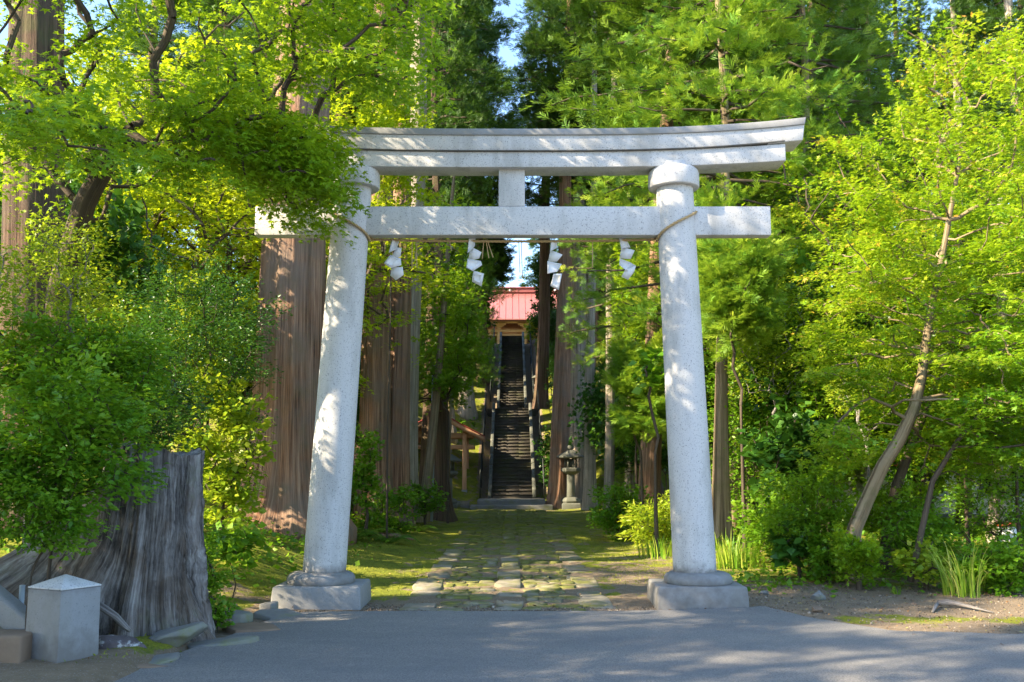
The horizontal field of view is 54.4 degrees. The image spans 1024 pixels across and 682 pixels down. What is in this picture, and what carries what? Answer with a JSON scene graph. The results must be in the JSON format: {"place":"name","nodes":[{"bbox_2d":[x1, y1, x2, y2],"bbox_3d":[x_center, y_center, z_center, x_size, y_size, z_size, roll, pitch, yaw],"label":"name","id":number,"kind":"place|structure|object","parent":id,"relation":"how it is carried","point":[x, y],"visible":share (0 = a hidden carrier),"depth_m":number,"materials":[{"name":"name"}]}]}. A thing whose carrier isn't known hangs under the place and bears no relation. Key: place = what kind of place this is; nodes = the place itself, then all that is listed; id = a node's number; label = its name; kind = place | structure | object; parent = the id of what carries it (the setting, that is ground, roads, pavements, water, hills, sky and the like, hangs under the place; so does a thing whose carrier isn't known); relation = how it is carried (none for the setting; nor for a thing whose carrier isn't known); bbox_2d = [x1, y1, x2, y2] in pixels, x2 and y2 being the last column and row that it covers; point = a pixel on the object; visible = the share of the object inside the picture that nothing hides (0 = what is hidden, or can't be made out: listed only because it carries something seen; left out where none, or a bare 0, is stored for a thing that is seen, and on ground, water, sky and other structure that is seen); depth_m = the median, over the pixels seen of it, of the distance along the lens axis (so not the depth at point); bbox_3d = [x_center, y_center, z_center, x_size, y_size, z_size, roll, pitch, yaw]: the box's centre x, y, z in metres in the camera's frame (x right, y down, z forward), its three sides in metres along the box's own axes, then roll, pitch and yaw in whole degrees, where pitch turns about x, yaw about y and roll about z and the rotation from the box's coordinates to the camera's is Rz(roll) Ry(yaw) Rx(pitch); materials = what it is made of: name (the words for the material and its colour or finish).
{"place":"outdoors","nodes":[
{"label":"outdoors","id":0,"kind":"place"},
{"bbox_2d":[399,509,614,610],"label":"path","id":1,"kind":"structure","parent":0,"point":[595,599],"depth_m":14.39,"materials":[{"name":"stone"}]},
{"bbox_2d":[0,0,1017,286],"label":"sky","id":2,"kind":"structure","parent":0,"point":[507,54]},
{"bbox_2d":[0,295,1023,681],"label":"ground","id":3,"kind":"structure","parent":0,"point":[110,667],"depth_m":13.34,"materials":[{"name":"green plant"}]},
{"bbox_2d":[0,585,25,628],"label":"granite coping","id":4,"kind":"object","parent":3,"relation":"on","point":[12,611],"depth_m":7.94,"materials":[{"name":"grey stone"}]},
{"bbox_2d":[0,629,32,662],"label":"stone block","id":5,"kind":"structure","parent":3,"relation":"on","point":[15,645],"depth_m":7.43,"materials":[{"name":"grey stone"}]},
{"bbox_2d":[0,0,64,534],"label":"cedar tree","id":6,"kind":"object","parent":3,"relation":"on","point":[37,28],"visible":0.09,"depth_m":13.90,"materials":[{"name":"brown plant"}]},
{"bbox_2d":[0,457,119,628],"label":"leafy shrub","id":7,"kind":"object","parent":3,"relation":"on","point":[69,517],"visible":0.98,"depth_m":7.79,"materials":[{"name":"green plant"}]},
{"bbox_2d":[26,574,100,662],"bbox_3d":[-3.489,2.270,7.726,0.381,0.900,0.381,-4,-8,27],"label":"stone post","id":8,"kind":"object","parent":3,"relation":"on","point":[62,618],"visible":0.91,"depth_m":7.61,"materials":[{"name":"stone"}]},
{"bbox_2d":[0,197,140,543],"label":"leafy shrub","id":9,"kind":"object","parent":3,"relation":"on","point":[62,274],"visible":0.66,"depth_m":9.62,"materials":[{"name":"green plant"}]},
{"bbox_2d":[0,106,168,335],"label":"forest shrub","id":10,"kind":"object","parent":3,"relation":"on","point":[134,228],"visible":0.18,"depth_m":16.50,"materials":[{"name":"leaf"},{"name":"twig bark"}]},
{"bbox_2d":[0,342,170,579],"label":"leafy shrub","id":11,"kind":"object","parent":3,"relation":"on","point":[106,421],"visible":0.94,"depth_m":8.07,"materials":[{"name":"green plant"}]},
{"bbox_2d":[0,293,184,498],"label":"leafy shrub","id":12,"kind":"object","parent":3,"relation":"on","point":[126,348],"visible":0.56,"depth_m":9.12,"materials":[{"name":"green plant"}]},
{"bbox_2d":[0,24,214,332],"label":"maple tree","id":13,"kind":"object","parent":3,"relation":"on","point":[159,219],"visible":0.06,"depth_m":19.35,"materials":[{"name":"green plant"}]},
{"bbox_2d":[0,441,215,641],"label":"tree stump","id":14,"kind":"object","parent":3,"relation":"on","point":[145,566],"visible":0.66,"depth_m":8.80,"materials":[{"name":"grey wood"}]},
{"bbox_2d":[18,324,218,451],"bbox_3d":[-4.216,1.367,10.514,2.108,3.155,1.656,0,-7,0],"label":"evergreen shrub","id":15,"kind":"object","parent":3,"relation":"on","point":[189,403],"visible":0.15,"depth_m":10.68,"materials":[{"name":"green plant"}]},
{"bbox_2d":[0,24,270,327],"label":"maple tree","id":16,"kind":"object","parent":3,"relation":"on","point":[191,39],"visible":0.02,"depth_m":21.45,"materials":[{"name":"green plant"}]},
{"bbox_2d":[74,251,196,468],"bbox_3d":[-5.908,0.672,15.034,2.523,3.740,2.820,0,-7,0],"label":"leafy shrub","id":17,"kind":"object","parent":3,"relation":"on","point":[132,314],"visible":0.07,"depth_m":14.86,"materials":[{"name":"green plant"}]},
{"bbox_2d":[67,0,260,442],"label":"young cedar","id":18,"kind":"object","parent":3,"relation":"on","point":[142,41],"visible":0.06,"depth_m":27.82,"materials":[{"name":"green plant"}]},
{"bbox_2d":[149,621,208,646],"bbox_3d":[-2.829,2.529,8.497,0.498,0.181,0.264,-12,0,-29],"label":"slab rock","id":19,"kind":"object","parent":3,"relation":"on","point":[179,636],"visible":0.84,"depth_m":8.42,"materials":[{"name":"grey stone"}]},
{"bbox_2d":[92,230,295,449],"bbox_3d":[-4.148,0.812,13.300,2.496,4.462,2.619,0,-7,0],"label":"evergreen shrub","id":20,"kind":"object","parent":3,"relation":"on","point":[202,328],"visible":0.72,"depth_m":13.13,"materials":[{"name":"green plant"}]},
{"bbox_2d":[66,84,329,443],"bbox_3d":[-6.750,-1.055,18.857,6.182,7.383,5.673,-6,-10,41],"label":"maple tree","id":21,"kind":"object","parent":3,"relation":"on","point":[201,227],"visible":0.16,"depth_m":18.32,"materials":[{"name":"green plant"}]},
{"bbox_2d":[79,51,329,450],"bbox_3d":[-7.446,-1.546,23.529,8.037,9.598,7.375,4,-8,-27],"label":"maple tree","id":22,"kind":"object","parent":3,"relation":"on","point":[249,261],"visible":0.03,"depth_m":22.19,"materials":[{"name":"green plant"}]},
{"bbox_2d":[150,269,263,427],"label":"leafy shrub","id":23,"kind":"object","parent":3,"relation":"on","point":[251,301],"visible":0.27,"depth_m":15.77,"materials":[{"name":"green plant"}]},
{"bbox_2d":[205,530,240,605],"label":"leafy shrub","id":24,"kind":"object","parent":3,"relation":"on","point":[213,579],"visible":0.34,"depth_m":10.04,"materials":[{"name":"green plant"}]},
{"bbox_2d":[169,360,277,529],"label":"leafy shrub","id":25,"kind":"object","parent":3,"relation":"on","point":[231,492],"visible":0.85,"depth_m":12.75,"materials":[{"name":"green plant"}]},
{"bbox_2d":[0,0,460,535],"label":"maple tree","id":26,"kind":"object","parent":3,"relation":"on","point":[288,154],"visible":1,"depth_m":10.11,"materials":[{"name":"green plant"}]},
{"bbox_2d":[203,521,276,597],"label":"leafy shrub","id":27,"kind":"object","parent":3,"relation":"on","point":[233,547],"visible":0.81,"depth_m":11.31,"materials":[{"name":"green plant"}]},
{"bbox_2d":[83,76,490,394],"bbox_3d":[-4.969,-1.219,20.942,8.037,9.598,7.375,-5,-9,32],"label":"maple tree","id":28,"kind":"object","parent":3,"relation":"on","point":[381,257],"visible":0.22,"depth_m":20.63,"materials":[{"name":"green plant"}]},
{"bbox_2d":[232,0,356,545],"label":"cedar tree","id":29,"kind":"object","parent":3,"relation":"on","point":[294,269],"visible":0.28,"depth_m":17.56,"materials":[{"name":"brown plant"}]},
{"bbox_2d":[186,201,430,424],"bbox_3d":[-5.049,0.166,23.943,6.182,7.383,5.673,2,-7,-14],"label":"maple tree","id":30,"kind":"object","parent":3,"relation":"on","point":[393,286],"visible":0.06,"depth_m":23.41,"materials":[{"name":"green plant"}]},
{"bbox_2d":[351,424,384,531],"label":"leafy shrub","id":31,"kind":"object","parent":3,"relation":"on","point":[364,468],"visible":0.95,"depth_m":20.19,"materials":[{"name":"green plant"}]},
{"bbox_2d":[343,0,422,525],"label":"cedar tree","id":32,"kind":"object","parent":3,"relation":"on","point":[374,370],"visible":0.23,"depth_m":23.81,"materials":[{"name":"brown plant"}]},
{"bbox_2d":[358,476,425,533],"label":"fern bush","id":33,"kind":"object","parent":3,"relation":"on","point":[375,520],"visible":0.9,"depth_m":21.53,"materials":[{"name":"green plant"}]},
{"bbox_2d":[350,65,445,542],"bbox_3d":[-2.413,-0.832,19.673,2.185,9.779,2.928,0,-7,0],"label":"understory tree","id":34,"kind":"object","parent":3,"relation":"on","point":[384,119],"visible":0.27,"depth_m":19.80,"materials":[{"name":"green plant"}]},
{"bbox_2d":[391,0,415,526],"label":"cedar tree","id":35,"kind":"object","parent":3,"relation":"on","point":[400,402],"visible":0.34,"depth_m":24.64,"materials":[{"name":"brown plant"}]},
{"bbox_2d":[35,505,789,662],"bbox_3d":[-0.799,3.045,15.405,8.846,1.029,15.926,0,-7,0],"label":"moss","id":36,"kind":"object","parent":3,"relation":"on","point":[437,558],"visible":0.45,"depth_m":15.39,"materials":[{"name":"green plant"}]},
{"bbox_2d":[410,1,426,521],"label":"cedar tree","id":37,"kind":"object","parent":3,"relation":"on","point":[415,347],"visible":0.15,"depth_m":26.51,"materials":[{"name":"brown plant"}]},
{"bbox_2d":[420,176,455,521],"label":"cedar tree","id":38,"kind":"object","parent":3,"relation":"on","point":[430,449],"visible":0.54,"depth_m":26.90,"materials":[{"name":"brown wood"}]},
{"bbox_2d":[350,0,533,485],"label":"cedar tree","id":39,"kind":"object","parent":3,"relation":"on","point":[491,28],"visible":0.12,"depth_m":34.01,"materials":[{"name":"green plant"}]},
{"bbox_2d":[418,418,484,491],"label":"water pavilion","id":40,"kind":"structure","parent":3,"relation":"on","point":[465,436],"depth_m":39.84,"materials":[{"name":"brown wood"}]},
{"bbox_2d":[408,0,500,521],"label":"cedar tree","id":41,"kind":"object","parent":3,"relation":"on","point":[459,35],"visible":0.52,"depth_m":29.37,"materials":[{"name":"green plant"}]},
{"bbox_2d":[419,242,494,522],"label":"understory tree","id":42,"kind":"object","parent":3,"relation":"on","point":[449,374],"visible":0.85,"depth_m":27.44,"materials":[{"name":"green plant"}]},
{"bbox_2d":[418,118,497,411],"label":"young cedar","id":43,"kind":"object","parent":3,"relation":"on","point":[420,398],"visible":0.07,"depth_m":30.63,"materials":[{"name":"green wood"}]},
{"bbox_2d":[419,0,519,456],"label":"young cedar","id":44,"kind":"object","parent":3,"relation":"on","point":[473,179],"visible":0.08,"depth_m":36.26,"materials":[{"name":"green plant"}]},
{"bbox_2d":[451,0,525,420],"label":"cedar tree","id":45,"kind":"object","parent":3,"relation":"on","point":[467,413],"visible":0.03,"depth_m":47.50,"materials":[{"name":"green plant"}]},
{"bbox_2d":[475,238,516,377],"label":"understory tree","id":46,"kind":"object","parent":3,"relation":"on","point":[503,249],"visible":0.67,"depth_m":54.59,"materials":[{"name":"green plant"}]},
{"bbox_2d":[470,332,552,509],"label":"stone stairway","id":47,"kind":"object","parent":3,"relation":"on","point":[511,483],"visible":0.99,"depth_m":44.05,"materials":[{"name":"grey stone"}]},
{"bbox_2d":[1,462,1023,597],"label":"ground cover","id":48,"kind":"object","parent":3,"relation":"on","point":[747,575],"visible":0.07,"depth_m":14.40,"materials":[{"name":"green plant"}]},
{"bbox_2d":[250,117,805,609],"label":"torii gate","id":49,"kind":"structure","parent":3,"relation":"on","point":[672,163],"depth_m":11.72,"materials":[{"name":"stone"}]},
{"bbox_2d":[333,211,697,277],"bbox_3d":[0.018,-1.179,11.778,4.391,0.818,0.396,0,-7,0],"label":"straw rope","id":50,"kind":"object","parent":49,"relation":"attached to","point":[656,239],"visible":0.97,"depth_m":11.94,"materials":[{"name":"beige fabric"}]},
{"bbox_2d":[487,287,572,343],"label":"shrine hall","id":51,"kind":"structure","parent":3,"relation":"on","point":[512,312],"depth_m":73.90,"materials":[{"name":"red metal"}]},
{"bbox_2d":[513,0,561,411],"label":"cedar tree","id":52,"kind":"object","parent":3,"relation":"on","point":[542,362],"visible":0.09,"depth_m":49.32,"materials":[{"name":"brown plant"}]},
{"bbox_2d":[508,0,610,508],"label":"cedar tree","id":53,"kind":"object","parent":3,"relation":"on","point":[557,481],"visible":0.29,"depth_m":38.40,"materials":[{"name":"brown plant"}]},
{"bbox_2d":[497,0,627,499],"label":"cedar tree","id":54,"kind":"object","parent":3,"relation":"on","point":[574,392],"visible":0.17,"depth_m":39.54,"materials":[{"name":"brown plant"}]},
{"bbox_2d":[581,11,597,509],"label":"cedar tree","id":55,"kind":"object","parent":3,"relation":"on","point":[589,469],"visible":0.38,"depth_m":35.83,"materials":[{"name":"brown plant"}]},
{"bbox_2d":[567,362,619,483],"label":"forest shrub","id":56,"kind":"object","parent":3,"relation":"on","point":[598,397],"visible":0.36,"depth_m":35.27,"materials":[{"name":"green plant"}]},
{"bbox_2d":[547,0,660,507],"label":"cedar tree","id":57,"kind":"object","parent":3,"relation":"on","point":[609,462],"visible":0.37,"depth_m":28.36,"materials":[{"name":"brown plant"}]},
{"bbox_2d":[585,478,653,541],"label":"leafy shrub","id":58,"kind":"object","parent":3,"relation":"on","point":[608,516],"visible":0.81,"depth_m":20.89,"materials":[{"name":"green plant"}]},
{"bbox_2d":[589,396,668,473],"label":"forest shrub","id":59,"kind":"object","parent":3,"relation":"on","point":[628,449],"visible":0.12,"depth_m":28.42,"materials":[{"name":"green plant"}]},
{"bbox_2d":[603,241,661,485],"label":"understory tree","id":60,"kind":"object","parent":3,"relation":"on","point":[625,296],"visible":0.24,"depth_m":24.06,"materials":[{"name":"green plant"}]},
{"bbox_2d":[600,327,666,541],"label":"tree","id":61,"kind":"object","parent":3,"relation":"on","point":[622,385],"visible":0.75,"depth_m":20.14,"materials":[{"name":"green broad leaf"},{"name":"twig bark"}]},
{"bbox_2d":[615,490,671,550],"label":"leafy shrub","id":62,"kind":"object","parent":3,"relation":"on","point":[645,521],"visible":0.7,"depth_m":18.09,"materials":[{"name":"green plant"}]},
{"bbox_2d":[556,0,731,372],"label":"young cedar","id":63,"kind":"object","parent":3,"relation":"on","point":[601,258],"visible":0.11,"depth_m":27.38,"materials":[{"name":"green plant"}]},
{"bbox_2d":[627,347,664,555],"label":"leafy shrub","id":64,"kind":"object","parent":3,"relation":"on","point":[653,355],"visible":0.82,"depth_m":17.43,"materials":[{"name":"green plant"}]},
{"bbox_2d":[518,0,800,530],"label":"cedar tree","id":65,"kind":"object","parent":3,"relation":"on","point":[603,116],"visible":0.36,"depth_m":23.19,"materials":[{"name":"green plant"}]},
{"bbox_2d":[298,586,1023,633],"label":"gravel","id":66,"kind":"structure","parent":3,"relation":"on","point":[645,608],"depth_m":10.94,"materials":[{"name":"grey gravel"}]},
{"bbox_2d":[712,181,732,542],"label":"cedar tree","id":67,"kind":"object","parent":3,"relation":"on","point":[721,499],"visible":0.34,"depth_m":18.27,"materials":[{"name":"brown wood"}]},
{"bbox_2d":[572,0,887,532],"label":"young cedar","id":68,"kind":"object","parent":3,"relation":"on","point":[727,28],"visible":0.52,"depth_m":20.57,"materials":[{"name":"green plant"}]},
{"bbox_2d":[714,531,763,568],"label":"grass clump","id":69,"kind":"object","parent":3,"relation":"on","point":[730,555],"visible":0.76,"depth_m":15.03,"materials":[{"name":"green plant"}]},
{"bbox_2d":[696,216,797,549],"bbox_3d":[3.923,0.801,17.076,1.895,5.823,2.174,0,-7,0],"label":"young tree","id":70,"kind":"object","parent":3,"relation":"on","point":[742,273],"visible":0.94,"depth_m":16.86,"materials":[{"name":"green plant"}]},
{"bbox_2d":[703,338,808,528],"bbox_3d":[4.598,1.779,19.471,2.085,4.276,3.125,0,-7,0],"label":"leafy shrub","id":71,"kind":"object","parent":3,"relation":"on","point":[710,416],"visible":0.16,"depth_m":19.18,"materials":[{"name":"green plant"}]},
{"bbox_2d":[709,245,833,442],"bbox_3d":[4.812,1.007,17.942,2.454,5.381,2.536,0,-7,0],"label":"tree","id":72,"kind":"object","parent":3,"relation":"on","point":[781,362],"visible":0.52,"depth_m":17.77,"materials":[{"name":"green plant"}]},
{"bbox_2d":[727,485,815,559],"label":"leafy shrub","id":73,"kind":"object","parent":3,"relation":"on","point":[746,529],"visible":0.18,"depth_m":15.77,"materials":[{"name":"green plant"}]},
{"bbox_2d":[734,398,837,563],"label":"leafy shrub","id":74,"kind":"object","parent":3,"relation":"on","point":[791,427],"visible":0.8,"depth_m":15.14,"materials":[{"name":"green plant"}]},
{"bbox_2d":[759,518,832,578],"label":"broadleaf plant","id":75,"kind":"object","parent":3,"relation":"on","point":[781,551],"visible":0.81,"depth_m":13.54,"materials":[{"name":"green plant"}]},
{"bbox_2d":[751,454,861,576],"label":"leafy shrub","id":76,"kind":"object","parent":3,"relation":"on","point":[811,488],"visible":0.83,"depth_m":13.75,"materials":[{"name":"green plant"}]},
{"bbox_2d":[800,532,845,583],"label":"leafy shrub","id":77,"kind":"object","parent":3,"relation":"on","point":[821,555],"visible":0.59,"depth_m":13.23,"materials":[{"name":"green plant"}]},
{"bbox_2d":[695,0,955,508],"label":"young cedar","id":78,"kind":"object","parent":3,"relation":"on","point":[845,54],"visible":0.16,"depth_m":23.66,"materials":[{"name":"green plant"}]},
{"bbox_2d":[768,320,885,523],"bbox_3d":[5.591,1.639,17.921,1.813,4.042,2.707,0,-7,0],"label":"leafy shrub","id":79,"kind":"object","parent":3,"relation":"on","point":[812,405],"visible":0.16,"depth_m":17.54,"materials":[{"name":"green plant"}]},
{"bbox_2d":[736,248,919,530],"bbox_3d":[5.887,1.155,18.610,3.969,5.780,2.937,2,-8,-19],"label":"forest shrub","id":80,"kind":"object","parent":3,"relation":"on","point":[810,266],"visible":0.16,"depth_m":18.33,"materials":[{"name":"green plant"}]},
{"bbox_2d":[701,91,983,506],"bbox_3d":[6.677,-0.657,21.426,6.550,9.476,7.208,4,-8,-30],"label":"maple tree","id":81,"kind":"object","parent":3,"relation":"on","point":[813,198],"visible":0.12,"depth_m":20.44,"materials":[{"name":"green plant"}]},
{"bbox_2d":[821,521,885,589],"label":"leafy shrub","id":82,"kind":"object","parent":3,"relation":"on","point":[857,555],"visible":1,"depth_m":12.61,"materials":[{"name":"green plant"}]},
{"bbox_2d":[817,353,938,546],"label":"young tree","id":83,"kind":"object","parent":3,"relation":"on","point":[857,412],"visible":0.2,"depth_m":15.62,"materials":[{"name":"green plant"}]},
{"bbox_2d":[796,0,973,325],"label":"young cedar","id":84,"kind":"object","parent":3,"relation":"on","point":[864,39],"visible":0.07,"depth_m":30.89,"materials":[{"name":"green plant"}]},
{"bbox_2d":[845,469,939,566],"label":"leafy shrub","id":85,"kind":"object","parent":3,"relation":"on","point":[883,495],"visible":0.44,"depth_m":14.55,"materials":[{"name":"green plant"}]},
{"bbox_2d":[773,125,1023,527],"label":"maple tree","id":86,"kind":"object","parent":3,"relation":"on","point":[818,221],"visible":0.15,"depth_m":18.48,"materials":[{"name":"green plant"}]},
{"bbox_2d":[783,0,1023,584],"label":"maple tree","id":87,"kind":"object","parent":3,"relation":"on","point":[995,356],"visible":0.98,"depth_m":13.52,"materials":[{"name":"green leaf"},{"name":"bark"}]},
{"bbox_2d":[864,0,942,316],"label":"forest cedar","id":88,"kind":"object","parent":3,"relation":"on","point":[896,9],"visible":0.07,"depth_m":51.72,"materials":[{"name":"green plant"}]},
{"bbox_2d":[798,99,1023,526],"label":"maple tree","id":89,"kind":"object","parent":3,"relation":"on","point":[906,189],"visible":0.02,"depth_m":20.32,"materials":[{"name":"green plant"}]},
{"bbox_2d":[800,329,1023,520],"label":"tree","id":90,"kind":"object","parent":3,"relation":"on","point":[858,486],"depth_m":22.54,"materials":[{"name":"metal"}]},
{"bbox_2d":[841,368,986,494],"bbox_3d":[7.215,2.121,17.752,2.901,3.450,2.146,0,-7,-1],"label":"forest shrub","id":91,"kind":"object","parent":3,"relation":"on","point":[894,468],"visible":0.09,"depth_m":17.59,"materials":[{"name":"green plant"}]},
{"bbox_2d":[872,490,963,579],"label":"leafy shrub","id":92,"kind":"object","parent":3,"relation":"on","point":[933,530],"visible":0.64,"depth_m":13.58,"materials":[{"name":"green plant"}]},
{"bbox_2d":[886,536,960,589],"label":"leafy shrub","id":93,"kind":"object","parent":3,"relation":"on","point":[908,561],"visible":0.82,"depth_m":12.69,"materials":[{"name":"green plant"}]},
{"bbox_2d":[833,165,1023,570],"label":"maple tree","id":94,"kind":"object","parent":3,"relation":"on","point":[903,468],"visible":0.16,"depth_m":15.91,"materials":[{"name":"green leaf"},{"name":"twig bark"}]},
{"bbox_2d":[899,537,1017,597],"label":"grass clump","id":95,"kind":"object","parent":3,"relation":"on","point":[964,585],"visible":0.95,"depth_m":11.95,"materials":[{"name":"green plant"}]},
{"bbox_2d":[907,348,1023,581],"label":"maple tree","id":96,"kind":"object","parent":3,"relation":"on","point":[930,490],"visible":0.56,"depth_m":12.90,"materials":[{"name":"green plant"}]},
{"bbox_2d":[916,0,1017,248],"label":"forest cedar","id":97,"kind":"object","parent":3,"relation":"on","point":[956,6],"visible":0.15,"depth_m":41.82,"materials":[{"name":"green plant"}]},
{"bbox_2d":[936,453,1023,549],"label":"leafy shrub","id":98,"kind":"object","parent":3,"relation":"on","point":[989,530],"visible":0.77,"depth_m":15.30,"materials":[{"name":"green plant"}]},
{"bbox_2d":[948,524,1023,596],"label":"leafy shrub","id":99,"kind":"object","parent":3,"relation":"on","point":[1007,578],"visible":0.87,"depth_m":12.13,"materials":[{"name":"green plant"}]},
{"bbox_2d":[950,0,1023,261],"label":"forest cedar","id":100,"kind":"object","parent":3,"relation":"on","point":[1008,7],"visible":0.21,"depth_m":45.80,"materials":[{"name":"green plant"}]},
{"bbox_2d":[115,606,1023,681],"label":"road","id":101,"kind":"structure","parent":0,"point":[757,644],"depth_m":8.27,"materials":[{"name":"grey asphalt"}]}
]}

